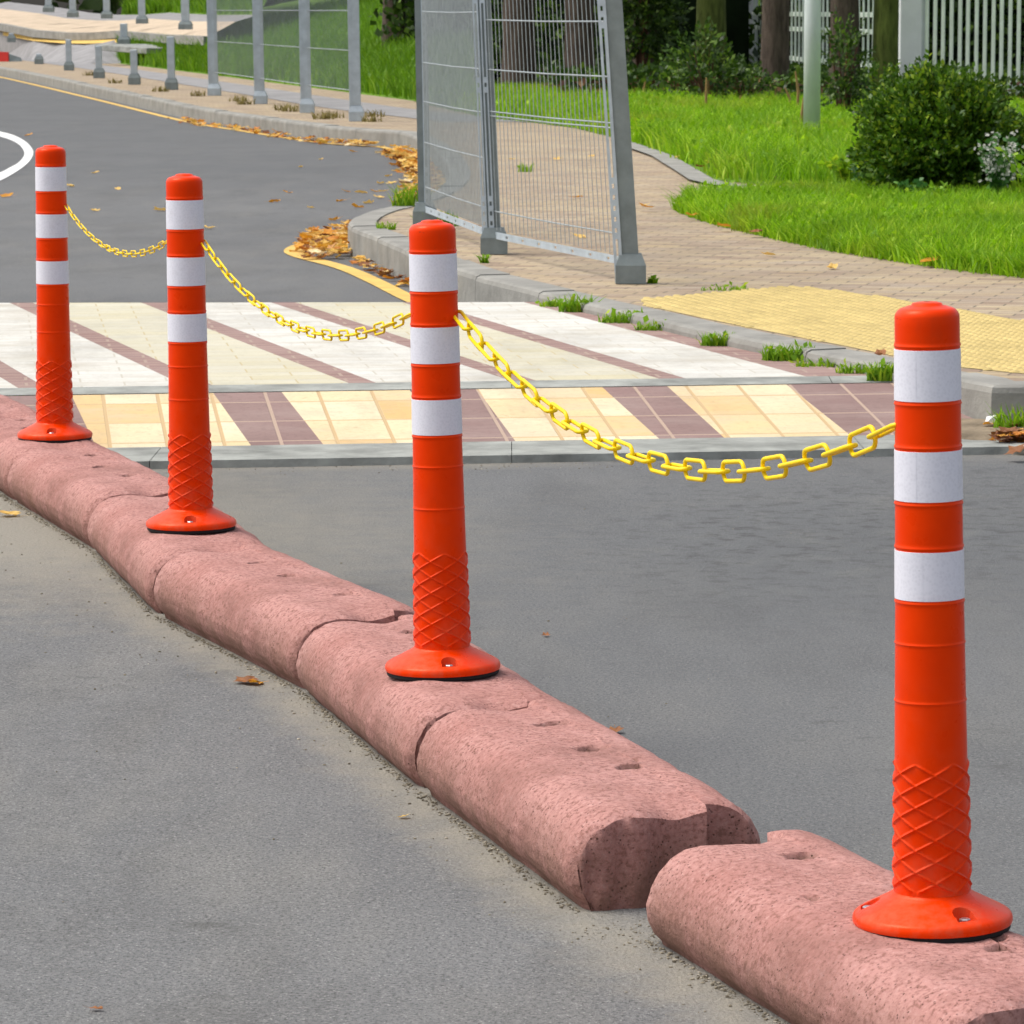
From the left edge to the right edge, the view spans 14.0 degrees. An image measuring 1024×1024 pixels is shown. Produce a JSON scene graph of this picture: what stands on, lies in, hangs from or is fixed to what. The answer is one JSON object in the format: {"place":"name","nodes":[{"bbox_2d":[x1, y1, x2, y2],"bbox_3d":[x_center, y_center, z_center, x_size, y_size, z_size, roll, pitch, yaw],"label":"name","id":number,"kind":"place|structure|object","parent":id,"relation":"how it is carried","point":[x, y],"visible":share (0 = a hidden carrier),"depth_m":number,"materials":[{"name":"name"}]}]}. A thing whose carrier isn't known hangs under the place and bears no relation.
{"place":"outdoors","nodes":[
{"label":"outdoors","id":0,"kind":"place"},
{"bbox_2d":[0,31,120,63],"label":"sloping road","id":1,"kind":"structure","parent":0,"point":[48,51],"depth_m":90.77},
{"bbox_2d":[0,31,116,43],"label":"yellow slope line","id":2,"kind":"object","parent":1,"relation":"on","point":[58,41],"visible":0.86,"depth_m":91.68,"materials":[{"name":"paint"}]},
{"bbox_2d":[8,0,121,14],"label":"sky","id":3,"kind":"structure","parent":0,"point":[33,2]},
{"bbox_2d":[0,9,233,35],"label":"terrace pavement","id":4,"kind":"structure","parent":0,"point":[36,21],"depth_m":93.69,"materials":[{"name":"beige concrete"}]},
{"bbox_2d":[43,0,54,11],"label":"metal post","id":5,"kind":"object","parent":4,"relation":"on","point":[48,6],"visible":1,"depth_m":95.69,"materials":[{"name":"metal"}]},
{"bbox_2d":[67,0,78,16],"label":"metal post","id":6,"kind":"object","parent":4,"relation":"on","point":[72,11],"visible":1,"depth_m":93.23,"materials":[{"name":"metal"}]},
{"bbox_2d":[0,23,206,44],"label":"terrace kerb","id":7,"kind":"structure","parent":4,"relation":"on","point":[20,30],"depth_m":90.41,"materials":[{"name":"concrete"}]},
{"bbox_2d":[101,0,112,18],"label":"metal post","id":8,"kind":"object","parent":4,"relation":"on","point":[106,13],"visible":1,"depth_m":91.74,"materials":[{"name":"metal"}]},
{"bbox_2d":[136,0,147,23],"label":"metal post","id":9,"kind":"object","parent":4,"relation":"on","point":[141,18],"visible":1,"depth_m":87.78,"materials":[{"name":"metal"}]},
{"bbox_2d":[178,0,192,28],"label":"metal post","id":10,"kind":"object","parent":4,"relation":"on","point":[185,22],"visible":1,"depth_m":79.84,"materials":[{"name":"metal"}]},
{"bbox_2d":[0,2,251,21],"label":"terrace path","id":11,"kind":"structure","parent":0,"point":[60,12],"depth_m":98.03,"materials":[{"name":"grey concrete"}]},
{"bbox_2d":[118,0,265,14],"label":"terrace bank","id":12,"kind":"structure","parent":0,"point":[196,12],"depth_m":93.21,"materials":[{"name":"green plant"}]},
{"bbox_2d":[22,59,519,121],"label":"path","id":13,"kind":"structure","parent":0,"point":[319,101],"depth_m":55.34,"materials":[{"name":"grey concrete"}]},
{"bbox_2d":[114,0,759,109],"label":"grass bank","id":14,"kind":"structure","parent":0,"point":[293,4],"depth_m":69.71,"materials":[{"name":"green plant"}]},
{"bbox_2d":[95,44,162,53],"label":"concrete ledge","id":15,"kind":"object","parent":14,"relation":"on","point":[127,48],"visible":0.6,"depth_m":83.27,"materials":[{"name":"grey concrete"}]},
{"bbox_2d":[114,29,289,75],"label":"bank grass","id":16,"kind":"structure","parent":14,"relation":"on","point":[196,49],"depth_m":75.45,"materials":[{"name":"green plant"}]},
{"bbox_2d":[381,0,404,45],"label":"tree","id":17,"kind":"object","parent":14,"relation":"on","point":[390,5],"visible":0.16,"depth_m":65.35,"materials":[{"name":"brown plant"}]},
{"bbox_2d":[0,76,1023,1023],"bbox_3d":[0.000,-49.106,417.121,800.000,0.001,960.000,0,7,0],"label":"road","id":18,"kind":"structure","parent":0,"point":[152,870],"depth_m":7.69,"materials":[{"name":"grey asphalt"}]},
{"bbox_2d":[0,132,32,179],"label":"white road marking","id":19,"kind":"object","parent":18,"relation":"on","point":[28,152],"visible":1,"depth_m":36.07,"materials":[{"name":"paint"}]},
{"bbox_2d":[0,414,100,499],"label":"kerb block","id":20,"kind":"structure","parent":18,"relation":"on","point":[13,448],"depth_m":10.89,"materials":[{"name":"pink concrete"}]},
{"bbox_2d":[17,145,92,442],"bbox_3d":[-1.210,-0.578,10.961,0.198,0.776,0.198,0,7,0],"label":"traffic bollard","id":21,"kind":"object","parent":20,"relation":"on","point":[54,423],"visible":1,"depth_m":10.93,"materials":[{"name":"orange plastic"}]},
{"bbox_2d":[64,204,166,256],"bbox_3d":[-0.960,-0.663,9.989,0.012,0.085,1.963,-2,7,-13],"label":"chain","id":22,"kind":"object","parent":21,"relation":"hanging from","point":[114,250],"visible":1,"depth_m":9.94,"materials":[{"name":"yellow plastic"}]},
{"bbox_2d":[7,445,168,547],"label":"kerb block","id":23,"kind":"structure","parent":18,"relation":"on","point":[68,491],"depth_m":10.20,"materials":[{"name":"pink concrete"}]},
{"bbox_2d":[0,0,295,13],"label":"wood","id":24,"kind":"object","parent":18,"relation":"on","point":[95,6],"depth_m":119.28,"materials":[{"name":"green plant"}]},
{"bbox_2d":[87,495,268,613],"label":"kerb block","id":25,"kind":"structure","parent":18,"relation":"on","point":[132,550],"depth_m":9.07,"materials":[{"name":"pink concrete"}]},
{"bbox_2d":[146,173,236,533],"bbox_3d":[-0.707,-0.348,9.065,0.198,0.776,0.198,-1,7,0],"label":"traffic bollard","id":26,"kind":"object","parent":25,"relation":"on","point":[191,509],"visible":1,"depth_m":9.03,"materials":[{"name":"orange plastic"}]},
{"bbox_2d":[201,240,410,341],"bbox_3d":[-0.420,-0.410,8.053,0.016,0.126,2.065,-2,7,-14],"label":"chain","id":27,"kind":"object","parent":26,"relation":"hanging from","point":[384,326],"visible":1,"depth_m":7.98,"materials":[{"name":"yellow plastic"}]},
{"bbox_2d":[0,77,432,301],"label":"yellow kerb line","id":28,"kind":"object","parent":18,"relation":"on","point":[395,291],"visible":0.49,"depth_m":20.73,"materials":[{"name":"paint"}]},
{"bbox_2d":[235,675,258,682],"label":"fallen leaf","id":29,"kind":"object","parent":18,"relation":"on","point":[243,679],"visible":1,"depth_m":7.84,"materials":[{"name":"brown plant"}]},
{"bbox_2d":[167,116,379,145],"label":"leaf litter","id":30,"kind":"object","parent":18,"relation":"on","point":[256,130],"visible":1,"depth_m":41.32,"materials":[{"name":"orange plant"}]},
{"bbox_2d":[154,544,413,688],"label":"kerb block","id":31,"kind":"structure","parent":18,"relation":"on","point":[268,609],"depth_m":8.16,"materials":[{"name":"pink concrete"}]},
{"bbox_2d":[289,220,351,258],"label":"leaf litter","id":32,"kind":"object","parent":18,"relation":"on","point":[319,242],"visible":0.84,"depth_m":21.73,"materials":[{"name":"orange plant"}]},
{"bbox_2d":[349,255,408,285],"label":"leaf litter","id":33,"kind":"object","parent":18,"relation":"on","point":[365,262],"visible":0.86,"depth_m":20.02,"materials":[{"name":"orange plant"}]},
{"bbox_2d":[375,144,445,199],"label":"leaf litter","id":34,"kind":"object","parent":18,"relation":"on","point":[405,158],"visible":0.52,"depth_m":33.17,"materials":[{"name":"orange plant"}]},
{"bbox_2d":[296,615,560,787],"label":"kerb block","id":35,"kind":"structure","parent":18,"relation":"on","point":[345,678],"depth_m":7.11,"materials":[{"name":"pink concrete"}]},
{"bbox_2d":[385,219,500,681],"bbox_3d":[-0.127,-0.109,7.086,0.198,0.776,0.198,-1,7,0],"label":"traffic bollard","id":36,"kind":"object","parent":35,"relation":"on","point":[442,649],"visible":1,"depth_m":7.05,"materials":[{"name":"orange plastic"}]},
{"bbox_2d":[0,461,894,1023],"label":"grit","id":37,"kind":"object","parent":18,"relation":"on","point":[330,717],"visible":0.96,"depth_m":6.96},
{"bbox_2d":[0,302,1023,468],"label":"raised crossing","id":38,"kind":"object","parent":18,"relation":"on","point":[119,351],"visible":0.71,"depth_m":12.79,"materials":[{"name":"white tile"}]},
{"bbox_2d":[0,395,35,418],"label":"kerb block","id":39,"kind":"structure","parent":38,"relation":"on","point":[10,408],"depth_m":11.81,"materials":[{"name":"pink concrete"}]},
{"bbox_2d":[535,296,558,306],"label":"weed tuft","id":40,"kind":"object","parent":38,"relation":"on","point":[552,303],"visible":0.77,"depth_m":16.22,"materials":[{"name":"green plant"}]},
{"bbox_2d":[555,292,604,311],"bbox_3d":[0.257,-0.805,15.948,0.168,0.081,0.156,-4,8,-31],"label":"weed tuft","id":41,"kind":"object","parent":38,"relation":"on","point":[572,305],"visible":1,"depth_m":15.93,"materials":[{"name":"green plant"}]},
{"bbox_2d":[598,307,646,322],"bbox_3d":[0.413,-0.731,15.406,0.197,0.064,0.140,0,7,0],"label":"weed tuft","id":42,"kind":"object","parent":38,"relation":"on","point":[614,318],"visible":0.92,"depth_m":15.38,"materials":[{"name":"green plant"}]},
{"bbox_2d":[631,315,665,330],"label":"weed tuft","id":43,"kind":"object","parent":38,"relation":"on","point":[648,326],"visible":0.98,"depth_m":15.03,"materials":[{"name":"green plant"}]},
{"bbox_2d":[695,330,732,345],"bbox_3d":[0.700,-0.598,14.335,0.159,0.058,0.107,0,7,0],"label":"weed tuft","id":44,"kind":"object","parent":38,"relation":"on","point":[713,340],"visible":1,"depth_m":14.32,"materials":[{"name":"green plant"}]},
{"bbox_2d":[757,339,814,360],"bbox_3d":[0.922,-0.537,13.746,0.222,0.077,0.145,-3,7,-20],"label":"weed tuft","id":45,"kind":"object","parent":38,"relation":"on","point":[779,353],"visible":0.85,"depth_m":13.72,"materials":[{"name":"green plant"}]},
{"bbox_2d":[788,354,834,367],"bbox_3d":[1.000,-0.492,13.503,0.215,0.047,0.107,0,7,0],"label":"weed tuft","id":46,"kind":"object","parent":38,"relation":"on","point":[802,363],"visible":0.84,"depth_m":13.50,"materials":[{"name":"green plant"}]},
{"bbox_2d":[834,357,863,373],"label":"weed tuft","id":47,"kind":"object","parent":38,"relation":"on","point":[850,370],"visible":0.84,"depth_m":13.24,"materials":[{"name":"green plant"}]},
{"bbox_2d":[857,358,893,380],"bbox_3d":[1.156,-0.448,13.030,0.186,0.073,0.127,0,7,0],"label":"weed tuft","id":48,"kind":"object","parent":38,"relation":"on","point":[883,372],"visible":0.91,"depth_m":13.02,"materials":[{"name":"green plant"}]},
{"bbox_2d":[983,422,1023,454],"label":"leaf litter","id":49,"kind":"object","parent":38,"relation":"on","point":[1012,434],"visible":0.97,"depth_m":12.00,"materials":[{"name":"brown plant"}]},
{"bbox_2d":[0,66,1023,421],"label":"kerb","id":50,"kind":"structure","parent":18,"relation":"on","point":[984,396],"depth_m":17.59,"materials":[{"name":"concrete"}]},
{"bbox_2d":[384,179,441,206],"bbox_3d":[-0.549,-1.815,23.660,0.377,0.160,0.264,0,7,0],"label":"weed tuft","id":51,"kind":"object","parent":50,"relation":"on","point":[412,196],"visible":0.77,"depth_m":23.64,"materials":[{"name":"green plant"}]},
{"bbox_2d":[417,699,760,910],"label":"kerb block","id":52,"kind":"structure","parent":18,"relation":"on","point":[579,808],"depth_m":6.10,"materials":[{"name":"pink concrete"}]},
{"bbox_2d":[646,830,1023,1023],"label":"kerb block","id":53,"kind":"structure","parent":18,"relation":"on","point":[770,926],"depth_m":5.22,"materials":[{"name":"pink concrete"}]},
{"bbox_2d":[852,301,1012,942],"bbox_3d":[0.513,0.129,5.110,0.198,0.776,0.198,-1,7,0],"label":"traffic bollard","id":54,"kind":"object","parent":53,"relation":"on","point":[932,896],"visible":1,"depth_m":5.08,"materials":[{"name":"orange plastic"}]},
{"bbox_2d":[453,310,895,482],"bbox_3d":[0.188,-0.146,6.079,0.023,0.168,2.081,-2,7,-16],"label":"chain","id":55,"kind":"object","parent":54,"relation":"hanging from","point":[668,466],"visible":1,"depth_m":5.96,"materials":[{"name":"yellow plastic"}]},
{"bbox_2d":[961,418,1023,440],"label":"gutter dirt","id":56,"kind":"structure","parent":18,"relation":"on","point":[974,429],"depth_m":12.17,"materials":[{"name":"beige soil"}]},
{"bbox_2d":[984,402,1023,427],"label":"weed tuft","id":57,"kind":"object","parent":56,"relation":"on","point":[1000,421],"visible":0.62,"depth_m":12.19,"materials":[{"name":"green plant"}]},
{"bbox_2d":[0,60,1023,380],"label":"pavement","id":58,"kind":"structure","parent":0,"point":[682,254],"depth_m":20.29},
{"bbox_2d":[0,52,21,61],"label":"road barrier","id":59,"kind":"object","parent":58,"relation":"on","point":[6,57],"visible":1,"depth_m":89.62,"materials":[{"name":"red plastic"}]},
{"bbox_2d":[64,39,73,69],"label":"metal post","id":60,"kind":"object","parent":58,"relation":"on","point":[68,64],"visible":1,"depth_m":76.41,"materials":[{"name":"metal"}]},
{"bbox_2d":[93,46,104,77],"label":"metal post","id":61,"kind":"object","parent":58,"relation":"on","point":[98,71],"visible":1,"depth_m":67.83,"materials":[{"name":"metal"}]},
{"bbox_2d":[128,49,140,84],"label":"metal post","id":62,"kind":"object","parent":58,"relation":"on","point":[134,77],"visible":1,"depth_m":62.02,"materials":[{"name":"metal"}]},
{"bbox_2d":[165,36,177,89],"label":"metal post","id":63,"kind":"object","parent":58,"relation":"on","point":[171,82],"visible":0.95,"depth_m":58.05,"materials":[{"name":"metal"}]},
{"bbox_2d":[206,0,363,120],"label":"fence","id":64,"kind":"object","parent":58,"relation":"on","point":[256,41],"visible":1,"depth_m":46.26,"materials":[{"name":"metal"}]},
{"bbox_2d":[311,110,335,118],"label":"weed tuft","id":65,"kind":"object","parent":58,"relation":"on","point":[314,116],"visible":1,"depth_m":42.50,"materials":[{"name":"brown plant"}]},
{"bbox_2d":[376,221,397,229],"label":"weed tuft","id":66,"kind":"object","parent":58,"relation":"on","point":[384,226],"visible":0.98,"depth_m":21.17,"materials":[{"name":"green plant"}]},
{"bbox_2d":[413,0,645,283],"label":"fence","id":67,"kind":"object","parent":58,"relation":"on","point":[628,261],"visible":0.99,"depth_m":18.95,"materials":[{"name":"grey metal"}]},
{"bbox_2d":[631,142,754,185],"bbox_3d":[1.156,-2.541,30.176,0.665,0.001,9.461,-1,7,-6],"label":"stone edging","id":68,"kind":"object","parent":58,"relation":"on","point":[688,171],"visible":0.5,"depth_m":29.43,"materials":[{"name":"concrete"}]},
{"bbox_2d":[701,281,748,290],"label":"weed tuft","id":69,"kind":"object","parent":58,"relation":"on","point":[743,286],"visible":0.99,"depth_m":16.59,"materials":[{"name":"green plant"}]},
{"bbox_2d":[640,285,1023,372],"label":"tactile paving","id":70,"kind":"structure","parent":58,"relation":"on","point":[775,331],"depth_m":14.93,"materials":[{"name":"yellow tile"}]},
{"bbox_2d":[627,1,666,63],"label":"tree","id":71,"kind":"object","parent":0,"point":[651,59],"visible":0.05,"depth_m":58.82,"materials":[{"name":"green plant"}]},
{"bbox_2d":[414,78,1023,184],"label":"lawn","id":72,"kind":"structure","parent":0,"point":[702,171],"depth_m":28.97,"materials":[{"name":"plant"}]},
{"bbox_2d":[658,36,714,89],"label":"shrub","id":73,"kind":"object","parent":72,"relation":"on","point":[673,48],"visible":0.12,"depth_m":50.02,"materials":[{"name":"green plant"}]},
{"bbox_2d":[657,16,755,102],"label":"shrub","id":74,"kind":"object","parent":72,"relation":"on","point":[720,69],"visible":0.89,"depth_m":46.16,"materials":[{"name":"green plant"}]},
{"bbox_2d":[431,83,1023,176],"bbox_3d":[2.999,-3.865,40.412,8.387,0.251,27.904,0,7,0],"label":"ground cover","id":75,"kind":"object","parent":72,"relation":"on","point":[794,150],"visible":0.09,"depth_m":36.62,"materials":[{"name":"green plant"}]},
{"bbox_2d":[707,53,784,98],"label":"shrub","id":76,"kind":"object","parent":72,"relation":"on","point":[749,87],"visible":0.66,"depth_m":46.18,"materials":[{"name":"green plant"}]},
{"bbox_2d":[760,0,788,92],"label":"tree","id":77,"kind":"object","parent":72,"relation":"on","point":[774,57],"visible":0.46,"depth_m":48.87,"materials":[{"name":"brown plant"}]},
{"bbox_2d":[535,59,1023,99],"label":"ground cover","id":78,"kind":"object","parent":72,"relation":"on","point":[642,70],"visible":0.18,"depth_m":48.91,"materials":[{"name":"green plant"}]},
{"bbox_2d":[803,0,820,130],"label":"lamp post","id":79,"kind":"object","parent":72,"relation":"on","point":[812,58],"visible":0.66,"depth_m":34.31,"materials":[{"name":"metal"}]},
{"bbox_2d":[814,153,858,183],"bbox_3d":[2.115,-2.174,26.397,0.386,0.211,0.273,0,7,0],"label":"herb","id":80,"kind":"object","parent":72,"relation":"on","point":[841,168],"visible":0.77,"depth_m":26.39,"materials":[{"name":"green plant"}]},
{"bbox_2d":[827,0,861,100],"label":"tree","id":81,"kind":"object","parent":72,"relation":"on","point":[845,8],"visible":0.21,"depth_m":44.35,"materials":[{"name":"brown plant"}]},
{"bbox_2d":[820,4,876,111],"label":"shrub","id":82,"kind":"object","parent":72,"relation":"on","point":[847,89],"visible":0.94,"depth_m":40.23,"materials":[{"name":"green plant"}]},
{"bbox_2d":[853,59,915,102],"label":"shrub","id":83,"kind":"object","parent":72,"relation":"on","point":[886,80],"visible":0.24,"depth_m":43.94,"materials":[{"name":"green plant"}]},
{"bbox_2d":[872,0,898,89],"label":"tree","id":84,"kind":"object","parent":72,"relation":"on","point":[885,25],"visible":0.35,"depth_m":44.38,"materials":[{"name":"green plant"}]},
{"bbox_2d":[749,0,1021,93],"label":"picket fence","id":85,"kind":"object","parent":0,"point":[913,38],"visible":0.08,"depth_m":45.56,"materials":[{"name":"white paint"}]},
{"label":"shaded soil","id":86,"kind":"structure","parent":0,"visible":0},
{"bbox_2d":[500,0,537,84],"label":"tree","id":87,"kind":"object","parent":86,"relation":"on","point":[531,35],"visible":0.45,"depth_m":53.57,"materials":[{"name":"brown plant"}]},
{"bbox_2d":[368,0,761,82],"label":"hedge","id":88,"kind":"object","parent":86,"relation":"on","point":[738,25],"visible":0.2,"depth_m":60.87,"materials":[{"name":"green plant"}]},
{"bbox_2d":[564,0,595,76],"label":"tree","id":89,"kind":"object","parent":86,"relation":"on","point":[578,33],"visible":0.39,"depth_m":52.79,"materials":[{"name":"brown plant"}]},
{"bbox_2d":[593,0,694,67],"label":"shrub","id":90,"kind":"object","parent":86,"relation":"on","point":[645,16],"visible":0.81,"depth_m":55.47,"materials":[{"name":"green plant"}]},
{"bbox_2d":[695,0,726,66],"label":"tree","id":91,"kind":"object","parent":86,"relation":"on","point":[715,10],"visible":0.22,"depth_m":53.56,"materials":[{"name":"green plant"}]},
{"bbox_2d":[756,0,1023,67],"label":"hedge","id":92,"kind":"object","parent":86,"relation":"on","point":[972,30],"visible":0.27,"depth_m":56.51,"materials":[{"name":"white metal"}]},
{"label":"lawn","id":93,"kind":"structure","parent":0,"visible":0},
{"bbox_2d":[661,176,1023,277],"bbox_3d":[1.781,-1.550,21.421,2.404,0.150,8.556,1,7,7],"label":"lawn grass","id":94,"kind":"structure","parent":93,"relation":"on","point":[968,230],"depth_m":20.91,"materials":[{"name":"green plant"}]},
{"bbox_2d":[893,177,927,192],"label":"herb","id":95,"kind":"object","parent":93,"relation":"on","point":[915,182],"visible":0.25,"depth_m":23.27,"materials":[{"name":"green plant"}]},
{"bbox_2d":[840,49,1023,191],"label":"bush","id":96,"kind":"object","parent":93,"relation":"on","point":[916,115],"visible":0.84,"depth_m":23.64,"materials":[{"name":"green plant"}]},
{"bbox_2d":[921,180,951,197],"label":"fern","id":97,"kind":"object","parent":93,"relation":"on","point":[932,187],"visible":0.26,"depth_m":22.69,"materials":[{"name":"green plant"}]},
{"bbox_2d":[973,130,1023,193],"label":"flowering plant","id":98,"kind":"object","parent":93,"relation":"on","point":[998,171],"visible":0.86,"depth_m":23.12,"materials":[{"name":"white plant"}]},
{"bbox_2d":[994,147,1023,196],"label":"flowering plant","id":99,"kind":"object","parent":93,"relation":"on","point":[1020,169],"visible":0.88,"depth_m":22.85,"materials":[{"name":"green plant"}]},
{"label":"terrace slope","id":100,"kind":"structure","parent":0,"visible":0},
{"bbox_2d":[118,24,130,43],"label":"metal post","id":101,"kind":"object","parent":100,"relation":"on","point":[124,38],"visible":0.92,"depth_m":85.35,"materials":[{"name":"metal"}]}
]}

